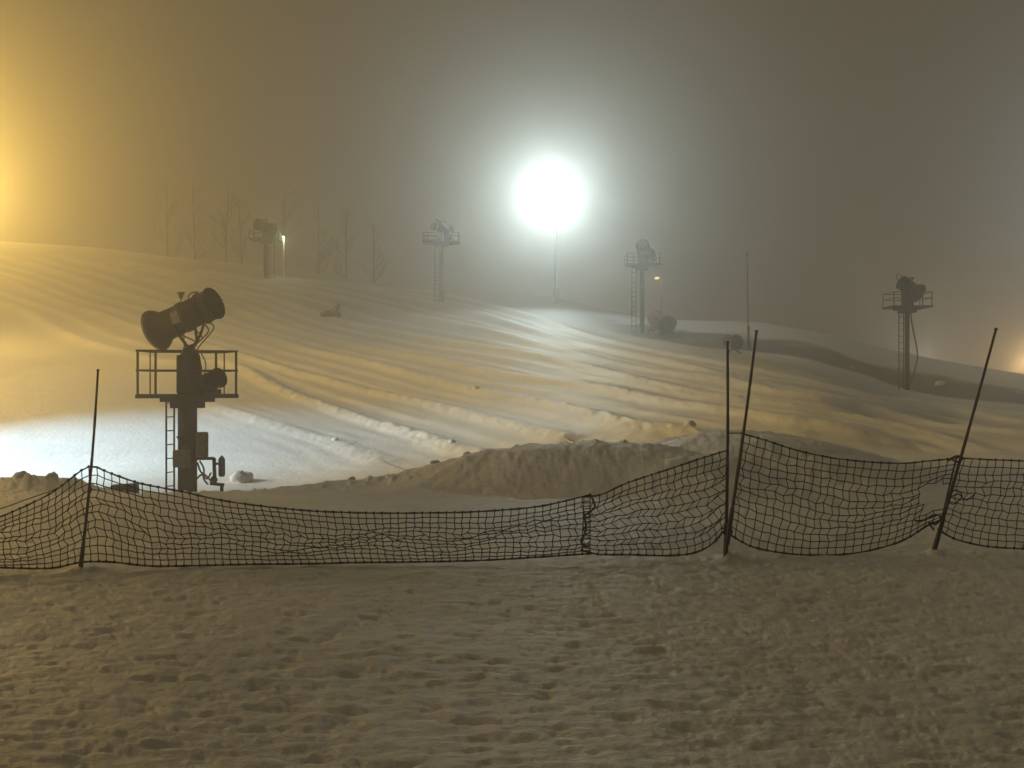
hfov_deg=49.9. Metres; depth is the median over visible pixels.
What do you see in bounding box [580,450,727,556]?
safety net
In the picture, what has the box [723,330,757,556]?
fence pole
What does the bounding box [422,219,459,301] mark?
snow gun tower
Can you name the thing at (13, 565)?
safety net
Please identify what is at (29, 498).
tie cord
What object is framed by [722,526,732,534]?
tie cord
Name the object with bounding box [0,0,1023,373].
sky
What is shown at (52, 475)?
snow clod
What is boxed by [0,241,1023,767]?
snow ground
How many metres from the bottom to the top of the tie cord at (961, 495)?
0.146 m
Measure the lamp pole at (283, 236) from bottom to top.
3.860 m
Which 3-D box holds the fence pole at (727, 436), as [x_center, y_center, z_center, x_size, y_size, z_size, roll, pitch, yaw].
[1.976,0.705,10.150,0.060,2.201,0.050,0,0,0]
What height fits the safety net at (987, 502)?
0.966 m
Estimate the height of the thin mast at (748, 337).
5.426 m
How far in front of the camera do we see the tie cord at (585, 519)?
9.95 m
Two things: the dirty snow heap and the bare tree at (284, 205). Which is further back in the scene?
the bare tree at (284, 205)
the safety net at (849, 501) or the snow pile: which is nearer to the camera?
the safety net at (849, 501)
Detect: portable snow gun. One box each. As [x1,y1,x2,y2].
[647,310,663,333]
[658,316,676,334]
[723,335,742,353]
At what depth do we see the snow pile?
27.81 m
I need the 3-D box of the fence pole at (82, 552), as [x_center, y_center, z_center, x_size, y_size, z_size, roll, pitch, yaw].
[-3.609,0.828,9.361,0.197,1.909,0.042,0,0,0]
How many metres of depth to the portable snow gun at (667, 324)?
65.53 m
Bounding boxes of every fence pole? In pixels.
[78,369,99,567]
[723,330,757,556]
[723,341,728,553]
[932,328,997,549]
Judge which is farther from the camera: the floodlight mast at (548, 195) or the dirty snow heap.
the floodlight mast at (548, 195)
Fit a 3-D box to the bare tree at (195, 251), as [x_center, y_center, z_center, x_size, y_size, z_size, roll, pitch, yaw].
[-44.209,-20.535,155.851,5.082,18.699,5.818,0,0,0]
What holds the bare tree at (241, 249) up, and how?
on the snow ground
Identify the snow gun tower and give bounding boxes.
[135,288,238,491]
[248,218,282,277]
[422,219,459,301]
[624,240,660,333]
[882,274,932,389]
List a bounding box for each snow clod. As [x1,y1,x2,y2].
[14,471,26,477]
[45,472,58,478]
[430,460,439,464]
[683,420,695,426]
[935,380,946,386]
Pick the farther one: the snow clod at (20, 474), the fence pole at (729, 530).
the snow clod at (20, 474)
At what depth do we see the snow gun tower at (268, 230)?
87.82 m
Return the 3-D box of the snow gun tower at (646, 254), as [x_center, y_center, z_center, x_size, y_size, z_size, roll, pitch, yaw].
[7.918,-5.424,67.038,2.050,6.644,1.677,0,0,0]
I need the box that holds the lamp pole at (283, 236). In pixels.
[282,235,284,276]
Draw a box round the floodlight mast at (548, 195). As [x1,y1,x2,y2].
[532,192,565,303]
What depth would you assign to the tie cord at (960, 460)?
10.40 m
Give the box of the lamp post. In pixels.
[654,275,661,311]
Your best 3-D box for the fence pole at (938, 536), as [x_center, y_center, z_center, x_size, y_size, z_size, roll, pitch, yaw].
[4.270,0.639,10.450,0.688,2.347,0.050,0,0,0]
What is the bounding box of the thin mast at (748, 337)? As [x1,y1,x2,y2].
[746,252,749,349]
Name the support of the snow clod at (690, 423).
on the snow ground
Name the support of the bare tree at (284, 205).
on the snow ground
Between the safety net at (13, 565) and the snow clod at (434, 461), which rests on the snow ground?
the snow clod at (434, 461)
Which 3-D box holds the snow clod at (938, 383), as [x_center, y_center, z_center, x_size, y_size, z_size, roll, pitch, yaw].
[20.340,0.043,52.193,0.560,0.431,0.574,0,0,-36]
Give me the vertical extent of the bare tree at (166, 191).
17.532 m
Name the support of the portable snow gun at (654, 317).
on the snow ground
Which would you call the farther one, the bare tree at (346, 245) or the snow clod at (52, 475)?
the bare tree at (346, 245)
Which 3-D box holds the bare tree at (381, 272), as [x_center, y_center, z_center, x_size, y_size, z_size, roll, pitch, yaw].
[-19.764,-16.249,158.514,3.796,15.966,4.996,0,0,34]
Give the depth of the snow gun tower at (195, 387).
23.81 m
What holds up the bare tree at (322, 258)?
on the snow ground
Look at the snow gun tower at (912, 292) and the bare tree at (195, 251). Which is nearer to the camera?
the snow gun tower at (912, 292)
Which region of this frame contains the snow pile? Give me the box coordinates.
[229,470,253,482]
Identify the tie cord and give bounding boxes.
[0,488,57,508]
[580,494,595,547]
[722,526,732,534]
[915,514,941,530]
[947,455,963,462]
[947,490,974,504]
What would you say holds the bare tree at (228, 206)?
on the snow ground
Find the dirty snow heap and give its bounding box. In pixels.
[320,310,340,317]
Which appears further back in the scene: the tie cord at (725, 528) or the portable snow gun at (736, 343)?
the portable snow gun at (736, 343)
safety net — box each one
[0,465,590,569]
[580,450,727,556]
[731,432,955,555]
[937,457,1023,549]
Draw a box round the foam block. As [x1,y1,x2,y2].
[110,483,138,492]
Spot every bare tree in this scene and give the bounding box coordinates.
[154,176,184,256]
[177,176,218,259]
[209,177,239,261]
[229,193,251,263]
[264,188,301,268]
[302,195,342,274]
[328,202,358,277]
[354,223,392,282]
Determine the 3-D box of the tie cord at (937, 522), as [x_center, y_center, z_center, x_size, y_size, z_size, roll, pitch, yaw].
[3.937,1.308,10.400,0.255,0.162,0.057,0,0,0]
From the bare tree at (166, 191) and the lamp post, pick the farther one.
the bare tree at (166, 191)

